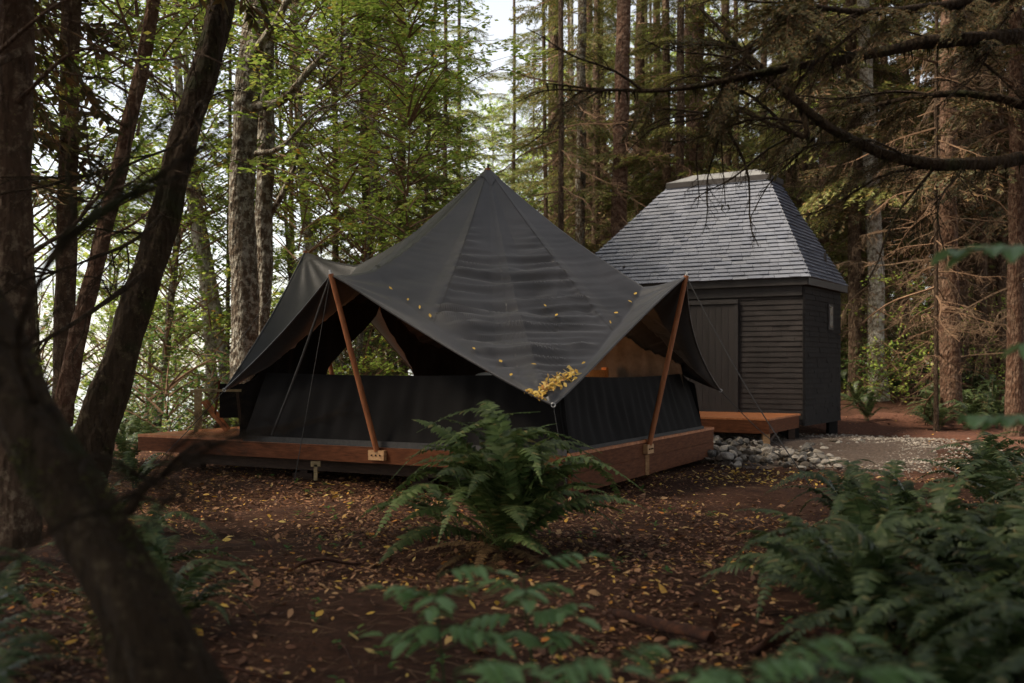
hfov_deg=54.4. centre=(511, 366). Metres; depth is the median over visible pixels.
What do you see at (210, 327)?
shrub
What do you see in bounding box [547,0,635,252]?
conifer tree
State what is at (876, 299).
conifer tree
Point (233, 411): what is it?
deck chair
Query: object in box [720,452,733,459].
stone
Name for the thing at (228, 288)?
broadleaf tree
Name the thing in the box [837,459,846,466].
stone
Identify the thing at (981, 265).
conifer tree
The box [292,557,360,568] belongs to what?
stick
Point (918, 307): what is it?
shrub
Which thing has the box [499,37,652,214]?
broadleaf tree
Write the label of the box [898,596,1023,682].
sword fern
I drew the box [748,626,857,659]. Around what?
root stump
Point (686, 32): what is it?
conifer tree
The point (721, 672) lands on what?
leafy plant
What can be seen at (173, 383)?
shrub
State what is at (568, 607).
leafy plant
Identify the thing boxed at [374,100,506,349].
broadleaf tree
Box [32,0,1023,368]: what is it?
sky
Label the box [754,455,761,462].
stone
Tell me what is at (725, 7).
conifer tree
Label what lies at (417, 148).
broadleaf tree
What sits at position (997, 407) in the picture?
sword fern
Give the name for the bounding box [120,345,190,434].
broadleaf tree
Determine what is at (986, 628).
sword fern
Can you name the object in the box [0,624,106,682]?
sword fern
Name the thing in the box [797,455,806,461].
stone
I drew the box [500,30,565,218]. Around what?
broadleaf tree
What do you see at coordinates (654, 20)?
conifer tree
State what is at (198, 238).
alder tree
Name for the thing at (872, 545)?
sword fern
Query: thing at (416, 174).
tree
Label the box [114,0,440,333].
alder tree
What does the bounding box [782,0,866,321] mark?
conifer tree
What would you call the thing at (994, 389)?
sword fern
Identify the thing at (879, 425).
needle path
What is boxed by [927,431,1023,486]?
sword fern
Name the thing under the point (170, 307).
broadleaf tree
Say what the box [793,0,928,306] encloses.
conifer tree
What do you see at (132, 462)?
sword fern
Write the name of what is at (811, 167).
conifer tree
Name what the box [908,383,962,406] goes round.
sword fern
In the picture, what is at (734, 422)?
cabin landing
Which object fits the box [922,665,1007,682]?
sword fern
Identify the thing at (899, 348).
shrub
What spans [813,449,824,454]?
stone
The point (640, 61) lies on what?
conifer tree
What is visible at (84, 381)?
broadleaf tree
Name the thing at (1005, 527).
sword fern
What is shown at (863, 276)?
conifer tree
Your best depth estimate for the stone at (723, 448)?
15.73 m
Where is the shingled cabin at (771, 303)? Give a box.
[595,169,848,437]
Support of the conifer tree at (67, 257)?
on the ground
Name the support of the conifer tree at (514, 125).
on the ground
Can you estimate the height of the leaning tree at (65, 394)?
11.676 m
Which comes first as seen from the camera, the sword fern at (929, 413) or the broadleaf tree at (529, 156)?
the sword fern at (929, 413)
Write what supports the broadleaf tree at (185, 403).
on the ground
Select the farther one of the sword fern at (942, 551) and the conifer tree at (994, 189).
the conifer tree at (994, 189)
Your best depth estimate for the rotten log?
5.57 m
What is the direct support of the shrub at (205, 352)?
on the ground
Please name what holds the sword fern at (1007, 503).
on the ground
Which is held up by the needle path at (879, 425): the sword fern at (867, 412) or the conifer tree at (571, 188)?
the sword fern at (867, 412)
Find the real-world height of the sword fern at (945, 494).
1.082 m
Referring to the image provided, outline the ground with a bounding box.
[0,363,1023,682]
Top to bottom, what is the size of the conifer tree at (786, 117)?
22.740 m
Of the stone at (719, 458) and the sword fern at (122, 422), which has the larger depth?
the sword fern at (122, 422)
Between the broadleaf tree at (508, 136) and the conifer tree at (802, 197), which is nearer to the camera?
the conifer tree at (802, 197)
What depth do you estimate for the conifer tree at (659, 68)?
40.04 m
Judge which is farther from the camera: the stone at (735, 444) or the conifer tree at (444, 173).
the conifer tree at (444, 173)
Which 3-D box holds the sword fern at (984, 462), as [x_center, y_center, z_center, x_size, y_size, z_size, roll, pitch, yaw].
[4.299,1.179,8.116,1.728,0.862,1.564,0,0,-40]
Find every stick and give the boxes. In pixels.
[217,664,287,682]
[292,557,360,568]
[333,642,359,674]
[950,440,998,445]
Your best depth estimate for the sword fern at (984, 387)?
27.39 m
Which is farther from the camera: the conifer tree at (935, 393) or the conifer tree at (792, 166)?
the conifer tree at (792, 166)
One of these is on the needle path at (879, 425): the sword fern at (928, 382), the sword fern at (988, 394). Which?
the sword fern at (988, 394)
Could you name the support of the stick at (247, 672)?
on the ground
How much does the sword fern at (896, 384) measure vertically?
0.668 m
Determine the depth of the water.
260.66 m
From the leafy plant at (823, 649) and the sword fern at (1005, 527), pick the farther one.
the sword fern at (1005, 527)
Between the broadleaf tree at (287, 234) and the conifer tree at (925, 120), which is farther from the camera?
the conifer tree at (925, 120)
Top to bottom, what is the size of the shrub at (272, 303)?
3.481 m
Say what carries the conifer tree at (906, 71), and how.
on the ground
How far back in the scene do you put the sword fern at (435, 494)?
8.59 m
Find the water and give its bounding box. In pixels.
[43,369,411,439]
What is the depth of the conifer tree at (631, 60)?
47.38 m
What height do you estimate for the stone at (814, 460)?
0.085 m
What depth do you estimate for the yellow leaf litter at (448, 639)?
8.75 m
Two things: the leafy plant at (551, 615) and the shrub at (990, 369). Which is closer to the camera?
the leafy plant at (551, 615)
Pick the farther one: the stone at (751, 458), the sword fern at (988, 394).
the sword fern at (988, 394)
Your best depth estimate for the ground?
6.85 m
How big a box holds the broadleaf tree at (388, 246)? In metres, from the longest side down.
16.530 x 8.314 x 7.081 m
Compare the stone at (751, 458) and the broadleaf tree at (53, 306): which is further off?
the broadleaf tree at (53, 306)
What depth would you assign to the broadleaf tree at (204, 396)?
31.86 m
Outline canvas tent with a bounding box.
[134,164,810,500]
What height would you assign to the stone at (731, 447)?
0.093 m
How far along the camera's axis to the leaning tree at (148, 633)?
2.96 m
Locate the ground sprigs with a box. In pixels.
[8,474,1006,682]
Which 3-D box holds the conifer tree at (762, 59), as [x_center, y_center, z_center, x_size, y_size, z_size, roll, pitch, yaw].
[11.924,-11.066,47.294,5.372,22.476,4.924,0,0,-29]
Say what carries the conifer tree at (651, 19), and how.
on the ground
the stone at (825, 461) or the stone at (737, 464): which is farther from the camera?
the stone at (825, 461)
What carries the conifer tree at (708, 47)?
on the ground
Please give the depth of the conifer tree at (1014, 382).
20.91 m
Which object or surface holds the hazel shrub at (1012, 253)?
on the ground
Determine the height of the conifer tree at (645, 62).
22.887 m
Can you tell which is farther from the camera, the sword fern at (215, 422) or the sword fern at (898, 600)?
the sword fern at (215, 422)
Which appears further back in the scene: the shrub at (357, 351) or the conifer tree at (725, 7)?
the conifer tree at (725, 7)
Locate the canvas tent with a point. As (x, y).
(488, 263)
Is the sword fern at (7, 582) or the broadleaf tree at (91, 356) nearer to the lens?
the sword fern at (7, 582)
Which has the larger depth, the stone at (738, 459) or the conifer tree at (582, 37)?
the conifer tree at (582, 37)
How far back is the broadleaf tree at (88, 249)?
34.73 m
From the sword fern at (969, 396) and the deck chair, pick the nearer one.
the deck chair
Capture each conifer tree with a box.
[0,0,283,549]
[31,0,277,426]
[237,22,389,426]
[272,11,329,305]
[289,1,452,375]
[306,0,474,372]
[385,5,485,374]
[420,0,498,223]
[469,0,574,236]
[481,0,639,244]
[497,0,592,232]
[508,0,652,253]
[523,2,547,204]
[524,1,591,237]
[537,0,576,234]
[540,9,552,220]
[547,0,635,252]
[552,0,612,239]
[558,0,674,252]
[565,0,633,238]
[565,0,716,249]
[565,1,655,248]
[566,1,645,231]
[567,0,575,233]
[597,0,758,220]
[606,0,738,240]
[627,0,675,206]
[627,38,653,188]
[629,1,661,198]
[629,4,649,167]
[643,3,659,190]
[654,0,748,189]
[684,0,795,188]
[688,0,704,176]
[704,7,720,158]
[704,29,759,169]
[705,0,766,170]
[730,3,759,164]
[738,0,809,214]
[744,44,841,309]
[745,0,857,277]
[747,25,780,164]
[754,14,836,238]
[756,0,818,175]
[756,0,992,400]
[760,0,957,399]
[781,0,846,265]
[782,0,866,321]
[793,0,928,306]
[811,0,991,362]
[826,0,928,387]
[827,0,1016,431]
[841,2,932,362]
[862,0,1005,422]
[864,7,1023,382]
[878,0,1023,372]
[878,12,972,309]
[885,0,1023,388]
[887,0,1023,436]
[890,12,1023,316]
[898,23,973,318]
[912,17,931,360]
[931,4,1023,389]
[963,18,1023,311]
[968,16,1023,269]
[969,22,1023,363]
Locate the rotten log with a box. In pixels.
[612,609,721,643]
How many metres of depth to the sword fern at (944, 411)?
22.70 m
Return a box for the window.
[828,304,832,329]
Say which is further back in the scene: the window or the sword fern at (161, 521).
the window
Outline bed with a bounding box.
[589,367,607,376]
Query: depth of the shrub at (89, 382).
22.58 m
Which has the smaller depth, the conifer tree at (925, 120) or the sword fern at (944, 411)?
the sword fern at (944, 411)
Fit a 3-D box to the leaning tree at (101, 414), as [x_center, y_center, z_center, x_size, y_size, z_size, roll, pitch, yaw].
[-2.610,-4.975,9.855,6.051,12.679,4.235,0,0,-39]
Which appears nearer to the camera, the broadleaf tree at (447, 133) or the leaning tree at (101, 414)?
the leaning tree at (101, 414)
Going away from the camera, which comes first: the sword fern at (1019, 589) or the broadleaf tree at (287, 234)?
the sword fern at (1019, 589)
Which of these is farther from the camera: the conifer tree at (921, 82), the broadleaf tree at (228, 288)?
the conifer tree at (921, 82)
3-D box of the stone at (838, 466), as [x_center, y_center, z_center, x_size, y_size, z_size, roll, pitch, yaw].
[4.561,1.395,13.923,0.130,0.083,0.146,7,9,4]
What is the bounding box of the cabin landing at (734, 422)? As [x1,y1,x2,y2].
[699,411,800,443]
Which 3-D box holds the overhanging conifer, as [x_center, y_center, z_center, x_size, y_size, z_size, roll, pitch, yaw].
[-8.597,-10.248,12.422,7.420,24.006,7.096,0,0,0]
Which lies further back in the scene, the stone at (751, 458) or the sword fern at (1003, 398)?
the sword fern at (1003, 398)
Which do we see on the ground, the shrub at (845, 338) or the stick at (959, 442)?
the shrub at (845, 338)
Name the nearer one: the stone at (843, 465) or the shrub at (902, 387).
the stone at (843, 465)
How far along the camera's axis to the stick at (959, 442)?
18.75 m
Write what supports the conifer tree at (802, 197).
on the ground
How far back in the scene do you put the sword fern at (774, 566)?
5.72 m
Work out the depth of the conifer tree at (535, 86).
68.09 m
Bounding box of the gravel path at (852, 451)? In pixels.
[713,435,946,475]
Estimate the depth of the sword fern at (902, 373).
30.34 m
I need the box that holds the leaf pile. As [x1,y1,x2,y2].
[524,365,580,400]
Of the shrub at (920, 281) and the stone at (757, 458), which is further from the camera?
the shrub at (920, 281)
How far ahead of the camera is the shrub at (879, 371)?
27.43 m
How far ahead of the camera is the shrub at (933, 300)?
41.73 m
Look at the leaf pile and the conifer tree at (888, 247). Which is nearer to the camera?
the leaf pile
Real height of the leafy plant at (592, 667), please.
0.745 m
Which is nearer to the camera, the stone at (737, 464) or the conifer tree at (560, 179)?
the stone at (737, 464)
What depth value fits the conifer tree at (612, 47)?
41.91 m
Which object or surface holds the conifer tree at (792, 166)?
on the ground
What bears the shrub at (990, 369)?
on the ground
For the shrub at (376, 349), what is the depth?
22.51 m
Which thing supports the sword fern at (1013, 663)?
on the ground
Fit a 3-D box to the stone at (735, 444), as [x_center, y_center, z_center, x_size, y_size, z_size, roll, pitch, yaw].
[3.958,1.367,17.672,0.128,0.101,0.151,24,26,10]
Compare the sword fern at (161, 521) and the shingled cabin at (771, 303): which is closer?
the sword fern at (161, 521)
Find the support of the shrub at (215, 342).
on the ground
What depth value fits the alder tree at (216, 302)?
22.01 m
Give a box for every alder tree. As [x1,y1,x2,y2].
[36,0,322,400]
[101,0,317,387]
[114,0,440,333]
[127,0,548,383]
[197,0,466,374]
[292,0,481,374]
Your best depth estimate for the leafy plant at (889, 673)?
2.19 m
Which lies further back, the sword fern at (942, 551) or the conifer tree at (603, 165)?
the conifer tree at (603, 165)
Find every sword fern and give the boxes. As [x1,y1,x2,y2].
[0,547,86,679]
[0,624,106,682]
[38,503,246,568]
[52,473,173,539]
[68,515,261,645]
[110,451,180,487]
[113,425,155,466]
[119,408,161,439]
[119,415,150,438]
[120,414,181,442]
[202,410,231,427]
[358,484,461,532]
[373,400,644,578]
[698,493,1003,648]
[702,515,1012,668]
[727,520,848,592]
[744,615,1023,682]
[765,459,927,539]
[773,563,1023,682]
[810,459,992,556]
[823,471,1023,615]
[840,369,861,392]
[841,381,885,404]
[841,391,889,420]
[872,503,1023,642]
[887,363,921,385]
[889,373,918,394]
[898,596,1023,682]
[902,600,1023,682]
[903,524,1022,619]
[905,395,956,421]
[905,399,965,430]
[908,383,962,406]
[908,384,965,408]
[910,397,955,423]
[910,438,1023,508]
[911,378,938,397]
[914,369,963,384]
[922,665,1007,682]
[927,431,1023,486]
[929,399,994,428]
[934,485,1023,533]
[951,455,1023,524]
[953,398,1003,415]
[957,399,1003,427]
[961,364,993,388]
[962,390,987,406]
[963,391,1004,413]
[964,373,1004,392]
[965,381,1004,402]
[975,463,1023,511]
[979,587,1023,682]
[986,395,1004,425]
[998,508,1023,538]
[1003,565,1023,586]
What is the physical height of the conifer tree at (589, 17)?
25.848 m
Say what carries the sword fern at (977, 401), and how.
on the needle path at (879, 425)
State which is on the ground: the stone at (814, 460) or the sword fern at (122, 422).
the sword fern at (122, 422)
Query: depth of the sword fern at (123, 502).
8.84 m
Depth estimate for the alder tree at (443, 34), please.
25.75 m
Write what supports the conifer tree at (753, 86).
on the ground
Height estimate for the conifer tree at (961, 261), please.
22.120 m
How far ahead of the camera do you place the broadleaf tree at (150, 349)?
27.12 m
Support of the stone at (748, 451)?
on the stone
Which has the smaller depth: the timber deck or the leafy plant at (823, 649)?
the leafy plant at (823, 649)
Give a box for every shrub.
[71,374,174,440]
[75,338,219,432]
[81,310,232,431]
[145,264,237,430]
[160,319,236,428]
[162,405,202,430]
[177,314,236,423]
[216,288,281,372]
[270,261,413,375]
[334,342,387,375]
[336,323,410,375]
[345,333,396,375]
[840,308,847,363]
[841,271,975,403]
[841,301,895,372]
[841,319,938,393]
[844,338,916,402]
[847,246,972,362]
[884,284,933,360]
[885,269,972,362]
[890,254,971,362]
[894,268,970,361]
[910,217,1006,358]
[931,243,1023,431]
[960,294,1006,395]
[967,320,1006,369]
[969,264,995,361]
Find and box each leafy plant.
[358,565,534,682]
[433,552,612,682]
[454,660,555,682]
[456,658,656,682]
[520,641,697,682]
[531,603,594,682]
[660,634,891,682]
[676,667,764,682]
[727,655,865,682]
[834,664,944,682]
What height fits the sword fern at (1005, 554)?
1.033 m
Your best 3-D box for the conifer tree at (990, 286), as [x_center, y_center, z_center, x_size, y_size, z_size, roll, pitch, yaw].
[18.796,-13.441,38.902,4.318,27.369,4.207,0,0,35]
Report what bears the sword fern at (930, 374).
on the ground
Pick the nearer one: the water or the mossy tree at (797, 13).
the mossy tree at (797, 13)
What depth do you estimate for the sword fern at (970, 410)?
22.62 m
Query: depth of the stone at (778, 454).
14.64 m
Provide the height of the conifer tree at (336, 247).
19.204 m
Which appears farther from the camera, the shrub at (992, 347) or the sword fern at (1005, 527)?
the shrub at (992, 347)
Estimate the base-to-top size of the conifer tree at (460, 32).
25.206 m
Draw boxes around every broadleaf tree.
[32,0,213,402]
[32,189,203,437]
[34,0,361,431]
[34,151,205,431]
[44,155,230,440]
[52,275,78,418]
[119,289,230,435]
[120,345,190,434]
[136,38,301,431]
[161,253,212,430]
[175,2,391,419]
[205,0,496,375]
[317,180,416,364]
[329,0,510,374]
[340,190,433,370]
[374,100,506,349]
[385,101,468,215]
[436,81,547,204]
[461,113,547,214]
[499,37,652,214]
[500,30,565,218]
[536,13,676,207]
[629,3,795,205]
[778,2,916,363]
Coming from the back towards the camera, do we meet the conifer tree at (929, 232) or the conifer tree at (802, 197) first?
the conifer tree at (929, 232)
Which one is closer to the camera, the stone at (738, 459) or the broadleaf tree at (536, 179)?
the stone at (738, 459)
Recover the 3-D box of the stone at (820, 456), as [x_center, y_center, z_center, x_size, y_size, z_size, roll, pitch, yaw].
[4.584,1.351,14.731,0.171,0.143,0.203,5,-2,-30]
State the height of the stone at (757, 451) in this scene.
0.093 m
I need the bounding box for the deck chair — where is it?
[190,380,244,431]
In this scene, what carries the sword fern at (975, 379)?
on the ground
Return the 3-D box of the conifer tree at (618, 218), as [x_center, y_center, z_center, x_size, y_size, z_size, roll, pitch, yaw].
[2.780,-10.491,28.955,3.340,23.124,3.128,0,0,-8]
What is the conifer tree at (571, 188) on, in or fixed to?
on the ground
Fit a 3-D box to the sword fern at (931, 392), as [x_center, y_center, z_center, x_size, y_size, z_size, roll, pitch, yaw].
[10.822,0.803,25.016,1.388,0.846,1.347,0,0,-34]
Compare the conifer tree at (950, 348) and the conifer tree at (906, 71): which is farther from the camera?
the conifer tree at (906, 71)
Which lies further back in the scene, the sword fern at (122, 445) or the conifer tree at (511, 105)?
the conifer tree at (511, 105)
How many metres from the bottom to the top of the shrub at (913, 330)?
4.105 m
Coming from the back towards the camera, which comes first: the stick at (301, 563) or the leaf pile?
the leaf pile
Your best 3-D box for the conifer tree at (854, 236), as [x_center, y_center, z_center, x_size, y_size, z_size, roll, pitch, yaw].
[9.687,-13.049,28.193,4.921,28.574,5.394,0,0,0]
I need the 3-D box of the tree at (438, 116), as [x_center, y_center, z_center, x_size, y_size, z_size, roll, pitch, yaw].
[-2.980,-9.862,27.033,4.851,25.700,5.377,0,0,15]
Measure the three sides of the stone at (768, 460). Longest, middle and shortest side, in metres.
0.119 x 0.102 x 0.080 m
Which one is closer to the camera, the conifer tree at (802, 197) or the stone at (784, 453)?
the stone at (784, 453)
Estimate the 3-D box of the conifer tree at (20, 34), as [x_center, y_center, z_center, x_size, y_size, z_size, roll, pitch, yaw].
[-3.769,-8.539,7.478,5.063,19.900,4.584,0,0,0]
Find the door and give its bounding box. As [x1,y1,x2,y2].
[690,304,734,411]
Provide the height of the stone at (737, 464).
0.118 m
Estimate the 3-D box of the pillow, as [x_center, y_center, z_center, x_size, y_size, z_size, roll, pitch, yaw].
[-0.200,0.200,13.550,0.680,0.260,0.400,0,0,0]
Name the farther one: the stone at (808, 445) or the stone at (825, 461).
the stone at (808, 445)
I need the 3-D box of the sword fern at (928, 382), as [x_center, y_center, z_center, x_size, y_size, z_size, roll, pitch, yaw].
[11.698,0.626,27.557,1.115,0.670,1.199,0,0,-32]
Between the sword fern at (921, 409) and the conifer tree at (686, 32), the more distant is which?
the conifer tree at (686, 32)
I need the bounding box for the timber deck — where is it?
[138,427,713,495]
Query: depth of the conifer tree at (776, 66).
55.65 m
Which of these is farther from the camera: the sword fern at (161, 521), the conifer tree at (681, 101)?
the conifer tree at (681, 101)
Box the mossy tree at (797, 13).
[515,0,1023,291]
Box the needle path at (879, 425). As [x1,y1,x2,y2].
[809,412,1023,460]
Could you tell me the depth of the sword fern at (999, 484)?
7.25 m
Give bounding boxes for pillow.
[476,372,491,374]
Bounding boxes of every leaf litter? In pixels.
[0,414,1016,682]
[13,464,963,676]
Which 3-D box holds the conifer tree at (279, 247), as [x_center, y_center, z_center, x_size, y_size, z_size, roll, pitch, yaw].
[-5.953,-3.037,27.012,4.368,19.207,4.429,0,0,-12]
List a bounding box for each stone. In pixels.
[707,449,713,456]
[716,455,723,461]
[719,445,727,451]
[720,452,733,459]
[727,446,734,450]
[731,440,738,446]
[732,457,742,463]
[734,461,741,467]
[742,438,748,443]
[743,448,753,455]
[749,456,754,462]
[753,449,761,454]
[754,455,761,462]
[764,458,770,463]
[773,450,782,458]
[780,448,793,456]
[781,461,790,468]
[796,465,806,470]
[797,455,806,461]
[800,461,809,466]
[802,442,811,449]
[806,452,813,456]
[809,458,820,463]
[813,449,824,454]
[816,453,828,460]
[816,463,824,469]
[821,459,829,464]
[833,463,842,469]
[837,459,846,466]
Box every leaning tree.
[0,0,252,478]
[0,71,360,682]
[33,0,272,425]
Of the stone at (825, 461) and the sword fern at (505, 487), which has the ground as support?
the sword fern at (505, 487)
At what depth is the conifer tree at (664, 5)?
32.50 m
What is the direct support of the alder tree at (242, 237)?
on the ground
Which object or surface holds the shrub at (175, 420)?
on the ground
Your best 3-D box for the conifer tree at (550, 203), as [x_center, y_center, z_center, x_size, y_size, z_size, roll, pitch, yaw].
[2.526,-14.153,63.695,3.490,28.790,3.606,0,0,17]
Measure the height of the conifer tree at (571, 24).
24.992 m
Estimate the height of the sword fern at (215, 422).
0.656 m
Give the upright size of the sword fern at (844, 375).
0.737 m
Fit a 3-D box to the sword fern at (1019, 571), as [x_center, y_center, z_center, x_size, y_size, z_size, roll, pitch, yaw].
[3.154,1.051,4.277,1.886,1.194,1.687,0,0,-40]
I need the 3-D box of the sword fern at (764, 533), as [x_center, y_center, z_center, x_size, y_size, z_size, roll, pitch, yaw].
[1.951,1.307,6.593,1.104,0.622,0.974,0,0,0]
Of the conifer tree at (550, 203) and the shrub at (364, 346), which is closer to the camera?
the shrub at (364, 346)
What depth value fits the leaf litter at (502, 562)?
7.45 m
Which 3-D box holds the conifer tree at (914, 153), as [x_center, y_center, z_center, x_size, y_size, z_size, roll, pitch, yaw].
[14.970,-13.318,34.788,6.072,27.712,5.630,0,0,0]
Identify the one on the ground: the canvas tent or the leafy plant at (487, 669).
the leafy plant at (487, 669)
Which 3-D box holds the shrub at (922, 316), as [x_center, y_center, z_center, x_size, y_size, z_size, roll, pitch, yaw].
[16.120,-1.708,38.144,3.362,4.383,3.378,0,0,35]
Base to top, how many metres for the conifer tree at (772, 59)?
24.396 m
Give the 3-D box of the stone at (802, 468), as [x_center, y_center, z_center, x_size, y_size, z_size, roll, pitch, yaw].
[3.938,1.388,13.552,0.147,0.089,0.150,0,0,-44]
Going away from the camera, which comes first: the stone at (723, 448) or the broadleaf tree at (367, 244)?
the stone at (723, 448)
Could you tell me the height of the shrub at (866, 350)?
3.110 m
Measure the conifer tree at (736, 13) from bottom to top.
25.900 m
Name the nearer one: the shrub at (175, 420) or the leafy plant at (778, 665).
the leafy plant at (778, 665)
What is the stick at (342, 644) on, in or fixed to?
on the ground
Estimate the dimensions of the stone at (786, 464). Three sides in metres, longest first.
0.148 x 0.125 x 0.104 m
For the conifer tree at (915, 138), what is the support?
on the ground
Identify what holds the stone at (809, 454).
on the stone
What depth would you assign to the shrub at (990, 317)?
37.21 m
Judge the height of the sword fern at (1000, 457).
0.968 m
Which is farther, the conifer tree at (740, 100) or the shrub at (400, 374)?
the conifer tree at (740, 100)
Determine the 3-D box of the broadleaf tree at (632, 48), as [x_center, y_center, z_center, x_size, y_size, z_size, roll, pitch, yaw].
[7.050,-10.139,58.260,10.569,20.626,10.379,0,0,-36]
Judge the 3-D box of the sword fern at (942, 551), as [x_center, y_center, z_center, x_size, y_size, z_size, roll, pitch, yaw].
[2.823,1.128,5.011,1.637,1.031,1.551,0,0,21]
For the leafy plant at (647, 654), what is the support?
on the ground
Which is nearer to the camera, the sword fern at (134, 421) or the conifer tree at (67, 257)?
the conifer tree at (67, 257)
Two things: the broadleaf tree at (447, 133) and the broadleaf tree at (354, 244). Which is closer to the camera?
the broadleaf tree at (447, 133)
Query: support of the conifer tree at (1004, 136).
on the ground
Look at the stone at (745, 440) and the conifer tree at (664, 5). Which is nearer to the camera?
the stone at (745, 440)
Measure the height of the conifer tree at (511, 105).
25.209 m
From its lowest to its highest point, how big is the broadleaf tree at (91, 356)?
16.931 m
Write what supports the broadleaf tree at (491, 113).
on the ground
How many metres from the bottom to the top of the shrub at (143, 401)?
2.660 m
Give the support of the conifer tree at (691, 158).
on the ground
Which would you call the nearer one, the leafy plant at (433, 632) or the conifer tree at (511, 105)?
the leafy plant at (433, 632)
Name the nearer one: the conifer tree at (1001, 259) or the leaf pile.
the leaf pile
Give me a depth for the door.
21.44 m
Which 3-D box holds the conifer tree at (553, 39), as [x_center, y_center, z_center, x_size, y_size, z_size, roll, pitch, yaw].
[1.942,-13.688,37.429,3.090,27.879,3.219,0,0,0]
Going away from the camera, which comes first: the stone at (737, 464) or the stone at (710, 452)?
the stone at (737, 464)
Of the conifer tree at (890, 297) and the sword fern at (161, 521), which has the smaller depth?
the sword fern at (161, 521)
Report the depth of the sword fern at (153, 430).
19.48 m
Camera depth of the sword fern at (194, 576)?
5.61 m
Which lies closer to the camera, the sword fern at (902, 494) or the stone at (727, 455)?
the sword fern at (902, 494)
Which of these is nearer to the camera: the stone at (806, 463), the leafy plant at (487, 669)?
the leafy plant at (487, 669)
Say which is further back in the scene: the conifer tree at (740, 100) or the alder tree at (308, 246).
the conifer tree at (740, 100)
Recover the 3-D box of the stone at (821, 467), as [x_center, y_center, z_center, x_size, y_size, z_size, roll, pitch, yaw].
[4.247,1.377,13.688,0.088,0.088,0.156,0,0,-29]
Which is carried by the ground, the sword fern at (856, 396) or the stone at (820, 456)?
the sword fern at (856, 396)

